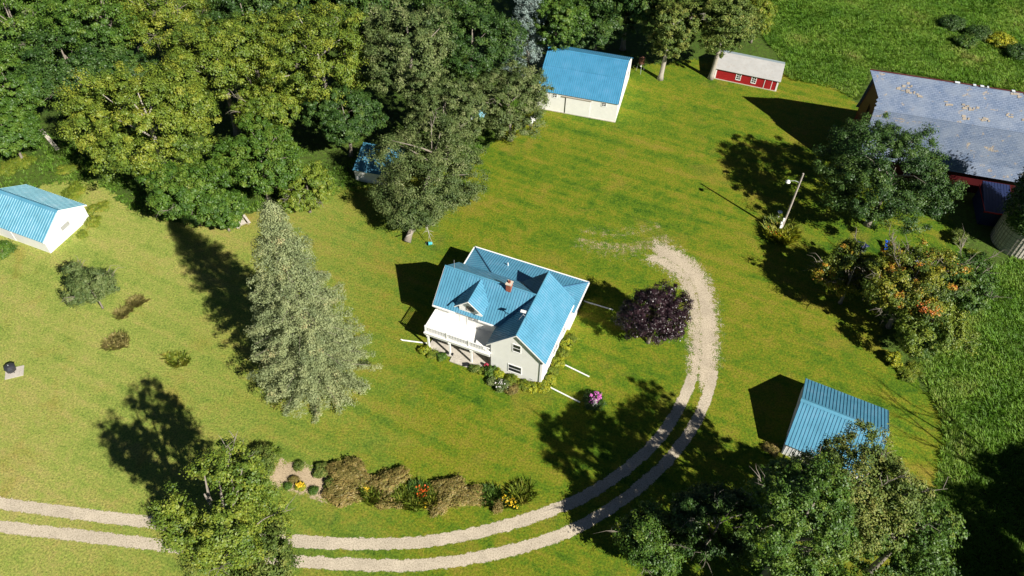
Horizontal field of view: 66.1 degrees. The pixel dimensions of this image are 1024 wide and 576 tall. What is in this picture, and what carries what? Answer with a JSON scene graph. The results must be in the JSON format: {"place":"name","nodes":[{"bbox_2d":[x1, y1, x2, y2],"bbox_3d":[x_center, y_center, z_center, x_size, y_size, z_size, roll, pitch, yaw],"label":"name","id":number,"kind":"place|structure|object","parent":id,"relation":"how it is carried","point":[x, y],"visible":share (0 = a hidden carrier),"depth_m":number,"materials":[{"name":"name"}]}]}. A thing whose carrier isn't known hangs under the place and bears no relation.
{"place":"outdoors","nodes":[
{"label":"outdoors","id":0,"kind":"place"},
{"bbox_2d":[0,184,88,252],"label":"garage","id":1,"kind":"structure","parent":0,"point":[41,219],"depth_m":105.77,"materials":[{"name":"blue metal"}]},
{"bbox_2d":[100,328,130,350],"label":"ornamental grass","id":2,"kind":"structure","parent":0,"point":[118,343],"depth_m":96.04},
{"bbox_2d":[112,303,133,320],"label":"ornamental grass","id":3,"kind":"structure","parent":0,"point":[121,313],"depth_m":99.05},
{"bbox_2d":[124,293,149,310],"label":"ornamental grass","id":4,"kind":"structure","parent":0,"point":[136,301],"depth_m":100.27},
{"bbox_2d":[159,350,191,368],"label":"ornamental grass","id":5,"kind":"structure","parent":0,"point":[176,359],"depth_m":94.56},
{"bbox_2d":[0,87,537,228],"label":"rough grass","id":6,"kind":"structure","parent":0,"point":[129,180],"depth_m":116.30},
{"bbox_2d":[0,369,717,572],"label":"driveway","id":7,"kind":"structure","parent":0,"point":[653,474],"depth_m":81.21,"materials":[{"name":"gravel"}]},
{"bbox_2d":[0,57,967,575],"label":"lawn","id":8,"kind":"structure","parent":0,"point":[688,157],"depth_m":96.51,"materials":[{"name":"green plant"}]},
{"bbox_2d":[0,239,20,259],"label":"brush","id":9,"kind":"object","parent":8,"relation":"on","point":[8,247],"visible":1,"depth_m":104.98,"materials":[{"name":"green plant"}]},
{"bbox_2d":[61,180,87,200],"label":"weed clump","id":10,"kind":"object","parent":8,"relation":"on","point":[75,189],"visible":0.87,"depth_m":113.30,"materials":[{"name":"green plant"}]},
{"bbox_2d":[60,255,122,310],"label":"apple tree","id":11,"kind":"object","parent":8,"relation":"on","point":[83,283],"visible":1,"depth_m":95.49,"materials":[{"name":"green plant"}]},
{"bbox_2d":[84,213,101,229],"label":"weed clump","id":12,"kind":"object","parent":8,"relation":"on","point":[90,223],"visible":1,"depth_m":109.30,"materials":[{"name":"green plant"}]},
{"bbox_2d":[86,200,109,215],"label":"weed clump","id":13,"kind":"object","parent":8,"relation":"on","point":[94,207],"visible":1,"depth_m":111.12,"materials":[{"name":"green plant"}]},
{"bbox_2d":[135,154,232,226],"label":"broadleaf tree","id":14,"kind":"object","parent":8,"relation":"on","point":[185,186],"visible":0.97,"depth_m":103.52,"materials":[{"name":"green plant"}]},
{"bbox_2d":[139,431,303,575],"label":"ash tree","id":15,"kind":"object","parent":8,"relation":"on","point":[220,544],"visible":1,"depth_m":62.29,"materials":[{"name":"green plant"}]},
{"bbox_2d":[193,188,249,231],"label":"broadleaf tree","id":16,"kind":"object","parent":8,"relation":"on","point":[235,202],"visible":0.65,"depth_m":104.90,"materials":[{"name":"green plant"}]},
{"bbox_2d":[235,442,277,478],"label":"tall shrub","id":17,"kind":"object","parent":8,"relation":"on","point":[267,458],"visible":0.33,"depth_m":84.86,"materials":[{"name":"green plant"}]},
{"bbox_2d":[270,457,328,505],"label":"garden bed","id":18,"kind":"object","parent":8,"relation":"on","point":[285,473],"visible":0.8,"depth_m":84.93,"materials":[{"name":"soil"}]},
{"bbox_2d":[311,461,329,478],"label":"weedy shrub","id":19,"kind":"object","parent":18,"relation":"on","point":[320,471],"visible":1,"depth_m":84.89,"materials":[{"name":"green plant"}]},
{"bbox_2d":[273,160,335,213],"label":"broadleaf tree","id":20,"kind":"object","parent":8,"relation":"on","point":[312,174],"visible":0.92,"depth_m":107.25,"materials":[{"name":"green plant"}]},
{"bbox_2d":[243,199,382,423],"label":"spruce tree","id":21,"kind":"object","parent":8,"relation":"on","point":[296,319],"visible":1,"depth_m":83.27,"materials":[{"name":"green plant"}]},
{"bbox_2d":[321,477,363,507],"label":"perennial clump","id":22,"kind":"object","parent":8,"relation":"on","point":[343,493],"visible":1,"depth_m":83.26,"materials":[{"name":"brown plant"}]},
{"bbox_2d":[323,455,371,489],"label":"perennial clump","id":23,"kind":"object","parent":8,"relation":"on","point":[354,472],"visible":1,"depth_m":84.64,"materials":[{"name":"brown plant"}]},
{"bbox_2d":[360,485,388,505],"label":"perennial tuft","id":24,"kind":"object","parent":8,"relation":"on","point":[373,496],"visible":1,"depth_m":83.03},
{"bbox_2d":[362,465,411,497],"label":"perennial clump","id":25,"kind":"object","parent":8,"relation":"on","point":[386,481],"visible":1,"depth_m":84.23,"materials":[{"name":"brown plant"}]},
{"bbox_2d":[374,490,404,511],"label":"perennial clump","id":26,"kind":"object","parent":8,"relation":"on","point":[381,505],"visible":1,"depth_m":82.58,"materials":[{"name":"brown plant"}]},
{"bbox_2d":[383,483,414,510],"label":"perennial tuft","id":27,"kind":"object","parent":8,"relation":"on","point":[401,488],"visible":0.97,"depth_m":83.05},
{"bbox_2d":[395,488,423,512],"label":"perennial tuft","id":28,"kind":"object","parent":8,"relation":"on","point":[412,506],"visible":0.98,"depth_m":82.62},
{"bbox_2d":[409,480,435,502],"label":"flower clump","id":29,"kind":"object","parent":8,"relation":"on","point":[426,489],"visible":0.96,"depth_m":83.39,"materials":[{"name":"orange plant"}]},
{"bbox_2d":[357,109,491,242],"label":"oak tree","id":30,"kind":"object","parent":8,"relation":"on","point":[407,204],"visible":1,"depth_m":105.53,"materials":[{"name":"green plant"}]},
{"bbox_2d":[416,484,439,508],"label":"perennial tuft","id":31,"kind":"object","parent":8,"relation":"on","point":[430,495],"visible":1,"depth_m":83.01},
{"bbox_2d":[425,491,454,518],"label":"perennial clump","id":32,"kind":"object","parent":8,"relation":"on","point":[440,507],"visible":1,"depth_m":82.57,"materials":[{"name":"brown plant"}]},
{"bbox_2d":[431,472,466,502],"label":"perennial clump","id":33,"kind":"object","parent":8,"relation":"on","point":[450,486],"visible":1,"depth_m":83.84,"materials":[{"name":"brown plant"}]},
{"bbox_2d":[449,484,488,508],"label":"perennial clump","id":34,"kind":"object","parent":8,"relation":"on","point":[470,496],"visible":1,"depth_m":83.09,"materials":[{"name":"brown plant"}]},
{"bbox_2d":[476,482,504,508],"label":"perennial tuft","id":35,"kind":"object","parent":8,"relation":"on","point":[492,491],"visible":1,"depth_m":83.46,"materials":[{"name":"green plant"}]},
{"bbox_2d":[423,246,589,383],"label":"farmhouse","id":36,"kind":"object","parent":8,"relation":"on","point":[483,298],"visible":1,"depth_m":93.41,"materials":[{"name":"white"}]},
{"bbox_2d":[500,490,519,509],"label":"flower clump","id":37,"kind":"object","parent":8,"relation":"on","point":[508,504],"visible":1,"depth_m":83.03,"materials":[{"name":"yellow plant"}]},
{"bbox_2d":[467,55,553,141],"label":"oak tree","id":38,"kind":"object","parent":8,"relation":"on","point":[509,115],"visible":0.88,"depth_m":116.41,"materials":[{"name":"green plant"}]},
{"bbox_2d":[506,479,539,507],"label":"perennial tuft","id":39,"kind":"object","parent":8,"relation":"on","point":[523,489],"visible":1,"depth_m":83.70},
{"bbox_2d":[538,44,631,122],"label":"gambrel barn","id":40,"kind":"structure","parent":8,"relation":"on","point":[589,84],"depth_m":126.10,"materials":[{"name":"blue metal"}]},
{"bbox_2d":[565,98,589,116],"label":"sliding door","id":41,"kind":"structure","parent":40,"relation":"in","point":[573,106],"depth_m":126.82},
{"bbox_2d":[581,390,607,410],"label":"flower bush","id":42,"kind":"object","parent":8,"relation":"on","point":[595,403],"visible":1,"depth_m":90.94,"materials":[{"name":"pink plant"}]},
{"bbox_2d":[574,223,675,265],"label":"worn patch","id":43,"kind":"object","parent":8,"relation":"on","point":[615,246],"visible":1,"depth_m":109.07,"materials":[{"name":"gravel"}]},
{"bbox_2d":[594,497,692,575],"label":"tree","id":44,"kind":"object","parent":8,"relation":"on","point":[636,528],"visible":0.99,"depth_m":75.17,"materials":[{"name":"green plant"}]},
{"bbox_2d":[610,277,694,345],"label":"purple maple","id":45,"kind":"object","parent":8,"relation":"on","point":[654,297],"visible":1,"depth_m":92.46,"materials":[{"name":"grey plant"}]},
{"bbox_2d":[639,0,701,80],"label":"maple tree","id":46,"kind":"object","parent":8,"relation":"on","point":[667,18],"visible":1,"depth_m":126.15,"materials":[{"name":"green plant"}]},
{"bbox_2d":[643,240,723,391],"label":"driveway head","id":47,"kind":"object","parent":8,"relation":"on","point":[708,337],"visible":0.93,"depth_m":101.46},
{"bbox_2d":[662,481,773,574],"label":"ash tree","id":48,"kind":"object","parent":8,"relation":"on","point":[695,509],"visible":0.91,"depth_m":75.88,"materials":[{"name":"green plant"}]},
{"bbox_2d":[693,0,764,79],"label":"maple tree","id":49,"kind":"object","parent":8,"relation":"on","point":[738,19],"visible":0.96,"depth_m":125.26,"materials":[{"name":"green plant"}]},
{"bbox_2d":[714,50,784,91],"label":"chicken coop","id":50,"kind":"structure","parent":8,"relation":"on","point":[750,70],"depth_m":133.96,"materials":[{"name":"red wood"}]},
{"bbox_2d":[762,441,779,457],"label":"weed clump","id":51,"kind":"object","parent":8,"relation":"on","point":[773,448],"visible":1,"depth_m":87.94,"materials":[{"name":"brown plant"}]},
{"bbox_2d":[760,220,789,240],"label":"lily clump","id":52,"kind":"object","parent":8,"relation":"on","point":[765,230],"visible":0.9,"depth_m":109.97,"materials":[{"name":"green plant"}]},
{"bbox_2d":[770,226,798,245],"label":"lily clump","id":53,"kind":"object","parent":8,"relation":"on","point":[785,239],"visible":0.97,"depth_m":109.32,"materials":[{"name":"green plant"}]},
{"bbox_2d":[738,450,864,575],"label":"ash tree","id":54,"kind":"object","parent":8,"relation":"on","point":[789,497],"visible":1,"depth_m":64.00,"materials":[{"name":"green plant"}]},
{"bbox_2d":[796,554,871,575],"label":"ash tree","id":55,"kind":"object","parent":8,"relation":"on","point":[842,569],"visible":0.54,"depth_m":69.45,"materials":[{"name":"green plant"}]},
{"bbox_2d":[781,378,889,485],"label":"metal shed","id":56,"kind":"structure","parent":8,"relation":"on","point":[820,410],"depth_m":86.78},
{"bbox_2d":[802,228,877,304],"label":"apple tree","id":57,"kind":"object","parent":8,"relation":"on","point":[847,263],"visible":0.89,"depth_m":99.13,"materials":[{"name":"green plant"}]},
{"bbox_2d":[780,418,950,564],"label":"ash tree","id":58,"kind":"object","parent":8,"relation":"on","point":[882,462],"visible":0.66,"depth_m":67.91,"materials":[{"name":"green plant"}]},
{"bbox_2d":[807,111,969,236],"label":"maple tree","id":59,"kind":"object","parent":8,"relation":"on","point":[856,168],"visible":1,"depth_m":103.56,"materials":[{"name":"green plant"}]},
{"bbox_2d":[883,351,903,368],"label":"brush","id":60,"kind":"object","parent":8,"relation":"on","point":[895,361],"visible":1,"depth_m":95.72,"materials":[{"name":"yellow plant"}]},
{"bbox_2d":[847,477,969,575],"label":"ash tree","id":61,"kind":"object","parent":8,"relation":"on","point":[940,533],"visible":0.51,"depth_m":69.20,"materials":[{"name":"green plant"}]},
{"bbox_2d":[897,360,926,382],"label":"weed clump","id":62,"kind":"object","parent":8,"relation":"on","point":[908,374],"visible":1,"depth_m":95.22,"materials":[{"name":"green plant"}]},
{"bbox_2d":[949,227,969,246],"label":"brush","id":63,"kind":"object","parent":8,"relation":"on","point":[957,234],"visible":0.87,"depth_m":109.78,"materials":[{"name":"green plant"}]},
{"bbox_2d":[0,0,1023,575],"bbox_3d":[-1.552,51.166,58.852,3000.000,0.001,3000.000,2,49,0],"label":"ground","id":64,"kind":"structure","parent":0,"point":[320,146],"depth_m":121.39,"materials":[{"name":"plant"}]},
{"bbox_2d":[0,158,17,178],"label":"weed clump","id":65,"kind":"object","parent":64,"relation":"on","point":[8,170],"visible":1,"depth_m":116.11,"materials":[{"name":"green plant"}]},
{"bbox_2d":[9,153,35,169],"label":"weed clump","id":66,"kind":"object","parent":64,"relation":"on","point":[19,162],"visible":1,"depth_m":117.15,"materials":[{"name":"green plant"}]},
{"bbox_2d":[0,106,47,157],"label":"broadleaf tree","id":67,"kind":"object","parent":64,"relation":"on","point":[25,127],"visible":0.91,"depth_m":112.92,"materials":[{"name":"green plant"}]},
{"bbox_2d":[0,49,54,115],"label":"broadleaf tree","id":68,"kind":"object","parent":64,"relation":"on","point":[22,98],"visible":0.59,"depth_m":113.97,"materials":[{"name":"green plant"}]},
{"bbox_2d":[0,0,80,99],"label":"broadleaf tree","id":69,"kind":"object","parent":64,"relation":"on","point":[34,14],"visible":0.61,"depth_m":116.11,"materials":[{"name":"green plant"}]},
{"bbox_2d":[0,0,105,37],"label":"broadleaf tree","id":70,"kind":"object","parent":64,"relation":"on","point":[25,2],"visible":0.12,"depth_m":122.94,"materials":[{"name":"green plant"}]},
{"bbox_2d":[2,14,126,100],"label":"broadleaf tree","id":71,"kind":"object","parent":64,"relation":"on","point":[38,53],"visible":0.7,"depth_m":114.89,"materials":[{"name":"green plant"}]},
{"bbox_2d":[55,163,81,174],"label":"weed clump","id":72,"kind":"object","parent":64,"relation":"on","point":[65,169],"visible":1,"depth_m":116.39,"materials":[{"name":"green plant"}]},
{"bbox_2d":[38,0,165,52],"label":"broadleaf tree","id":73,"kind":"object","parent":64,"relation":"on","point":[71,9],"visible":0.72,"depth_m":115.31,"materials":[{"name":"green plant"}]},
{"bbox_2d":[65,45,162,119],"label":"broadleaf tree","id":74,"kind":"object","parent":64,"relation":"on","point":[130,57],"visible":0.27,"depth_m":117.19,"materials":[{"name":"green plant"}]},
{"bbox_2d":[45,56,221,185],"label":"boxelder tree","id":75,"kind":"object","parent":64,"relation":"on","point":[187,116],"visible":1,"depth_m":103.76,"materials":[{"name":"green plant"}]},
{"bbox_2d":[112,0,218,75],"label":"broadleaf tree","id":76,"kind":"object","parent":64,"relation":"on","point":[157,15],"visible":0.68,"depth_m":118.38,"materials":[{"name":"green plant"}]},
{"bbox_2d":[152,10,273,136],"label":"boxelder tree","id":77,"kind":"object","parent":64,"relation":"on","point":[200,44],"visible":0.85,"depth_m":110.21,"materials":[{"name":"green plant"}]},
{"bbox_2d":[196,0,292,87],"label":"broadleaf tree","id":78,"kind":"object","parent":64,"relation":"on","point":[225,9],"visible":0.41,"depth_m":115.76,"materials":[{"name":"green plant"}]},
{"bbox_2d":[208,111,310,202],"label":"broadleaf tree","id":79,"kind":"object","parent":64,"relation":"on","point":[236,153],"visible":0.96,"depth_m":105.66,"materials":[{"name":"green plant"}]},
{"bbox_2d":[227,72,308,133],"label":"boxelder tree","id":80,"kind":"object","parent":64,"relation":"on","point":[286,112],"visible":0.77,"depth_m":111.90,"materials":[{"name":"green plant"}]},
{"bbox_2d":[230,0,331,68],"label":"broadleaf tree","id":81,"kind":"object","parent":64,"relation":"on","point":[300,3],"visible":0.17,"depth_m":123.07,"materials":[{"name":"green plant"}]},
{"bbox_2d":[242,0,382,107],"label":"boxelder tree","id":82,"kind":"object","parent":64,"relation":"on","point":[331,25],"visible":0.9,"depth_m":110.72,"materials":[{"name":"green plant"}]},
{"bbox_2d":[300,82,388,156],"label":"broadleaf tree","id":83,"kind":"object","parent":64,"relation":"on","point":[335,124],"visible":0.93,"depth_m":112.84,"materials":[{"name":"green plant"}]},
{"bbox_2d":[322,0,407,36],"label":"broadleaf tree","id":84,"kind":"object","parent":64,"relation":"on","point":[360,4],"visible":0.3,"depth_m":123.88,"materials":[{"name":"green plant"}]},
{"bbox_2d":[352,142,404,184],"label":"garden shed","id":85,"kind":"structure","parent":64,"relation":"on","point":[365,171],"depth_m":115.45,"materials":[{"name":"blue metal"}]},
{"bbox_2d":[358,0,458,133],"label":"ash tree","id":86,"kind":"object","parent":64,"relation":"on","point":[421,40],"visible":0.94,"depth_m":110.64,"materials":[{"name":"green plant"}]},
{"bbox_2d":[398,73,489,156],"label":"oak tree","id":87,"kind":"object","parent":64,"relation":"on","point":[420,104],"visible":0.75,"depth_m":111.69,"materials":[{"name":"green plant"}]},
{"bbox_2d":[406,0,495,30],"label":"broadleaf tree","id":88,"kind":"object","parent":64,"relation":"on","point":[422,4],"visible":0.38,"depth_m":123.71,"materials":[{"name":"green plant"}]},
{"bbox_2d":[423,2,528,94],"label":"broadleaf tree","id":89,"kind":"object","parent":64,"relation":"on","point":[483,21],"visible":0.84,"depth_m":118.56,"materials":[{"name":"green plant"}]},
{"bbox_2d":[502,0,550,79],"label":"blue spruce","id":90,"kind":"object","parent":64,"relation":"on","point":[529,9],"visible":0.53,"depth_m":127.53,"materials":[{"name":"grey plant"}]},
{"bbox_2d":[522,0,593,51],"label":"broadleaf tree","id":91,"kind":"object","parent":64,"relation":"on","point":[555,10],"visible":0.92,"depth_m":123.83,"materials":[{"name":"green plant"}]},
{"bbox_2d":[564,0,639,40],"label":"broadleaf tree","id":92,"kind":"object","parent":64,"relation":"on","point":[592,4],"visible":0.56,"depth_m":128.90,"materials":[{"name":"green plant"}]},
{"bbox_2d":[572,7,637,50],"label":"broadleaf tree","id":93,"kind":"object","parent":64,"relation":"on","point":[608,26],"visible":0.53,"depth_m":131.78,"materials":[{"name":"green plant"}]},
{"bbox_2d":[595,0,657,50],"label":"broadleaf tree","id":94,"kind":"object","parent":64,"relation":"on","point":[637,7],"visible":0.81,"depth_m":128.88,"materials":[{"name":"green plant"}]},
{"bbox_2d":[745,0,777,42],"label":"broadleaf tree","id":95,"kind":"object","parent":64,"relation":"on","point":[767,8],"visible":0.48,"depth_m":137.81,"materials":[{"name":"green plant"}]},
{"bbox_2d":[763,0,1023,575],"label":"tall grass","id":96,"kind":"structure","parent":64,"relation":"on","point":[858,18],"depth_m":133.39,"materials":[{"name":"plant"}]},
{"bbox_2d":[858,229,977,328],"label":"apple tree","id":97,"kind":"object","parent":64,"relation":"on","point":[882,278],"visible":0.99,"depth_m":93.14,"materials":[{"name":"green plant"}]},
{"bbox_2d":[911,338,937,361],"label":"brush","id":98,"kind":"object","parent":64,"relation":"on","point":[925,346],"visible":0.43,"depth_m":96.56,"materials":[{"name":"green plant"}]},
{"bbox_2d":[885,287,982,361],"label":"apple tree","id":99,"kind":"object","parent":64,"relation":"on","point":[952,335],"visible":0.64,"depth_m":93.03,"materials":[{"name":"green plant"}]},
{"bbox_2d":[850,69,1023,192],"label":"old barn","id":100,"kind":"structure","parent":64,"relation":"on","point":[980,138],"depth_m":112.51,"materials":[{"name":"grey"}]},
{"bbox_2d":[938,14,966,31],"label":"field bush","id":101,"kind":"object","parent":64,"relation":"on","point":[948,20],"visible":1,"depth_m":146.78,"materials":[{"name":"green plant"}]},
{"bbox_2d":[909,224,1007,321],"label":"apple tree","id":102,"kind":"object","parent":64,"relation":"on","point":[970,302],"visible":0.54,"depth_m":94.71,"materials":[{"name":"green plant"}]},
{"bbox_2d":[953,32,979,48],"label":"field bush","id":103,"kind":"object","parent":64,"relation":"on","point":[964,39],"visible":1,"depth_m":142.86,"materials":[{"name":"green plant"}]},
{"bbox_2d":[965,23,993,41],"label":"field bush","id":104,"kind":"object","parent":64,"relation":"on","point":[980,32],"visible":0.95,"depth_m":144.76,"materials":[{"name":"green plant"}]},
{"bbox_2d":[972,181,1010,226],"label":"milk house","id":105,"kind":"structure","parent":64,"relation":"on","point":[987,198],"depth_m":112.61,"materials":[{"name":"blue paint"}]},
{"bbox_2d":[987,30,1016,47],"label":"field bush","id":106,"kind":"object","parent":64,"relation":"on","point":[999,39],"visible":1,"depth_m":143.50,"materials":[{"name":"yellow plant"}]},
{"bbox_2d":[990,187,1023,258],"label":"silo","id":107,"kind":"object","parent":64,"relation":"on","point":[1004,238],"visible":0.69,"depth_m":108.31,"materials":[{"name":"grey metal"}]},
{"bbox_2d":[997,167,1023,235],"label":"silo vine","id":108,"kind":"object","parent":107,"relation":"attached to","point":[1015,219],"visible":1,"depth_m":105.30,"materials":[{"name":"green plant"}]},
{"bbox_2d":[1005,42,1023,59],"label":"field bush","id":109,"kind":"object","parent":64,"relation":"on","point":[1014,50],"visible":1,"depth_m":140.82,"materials":[{"name":"green plant"}]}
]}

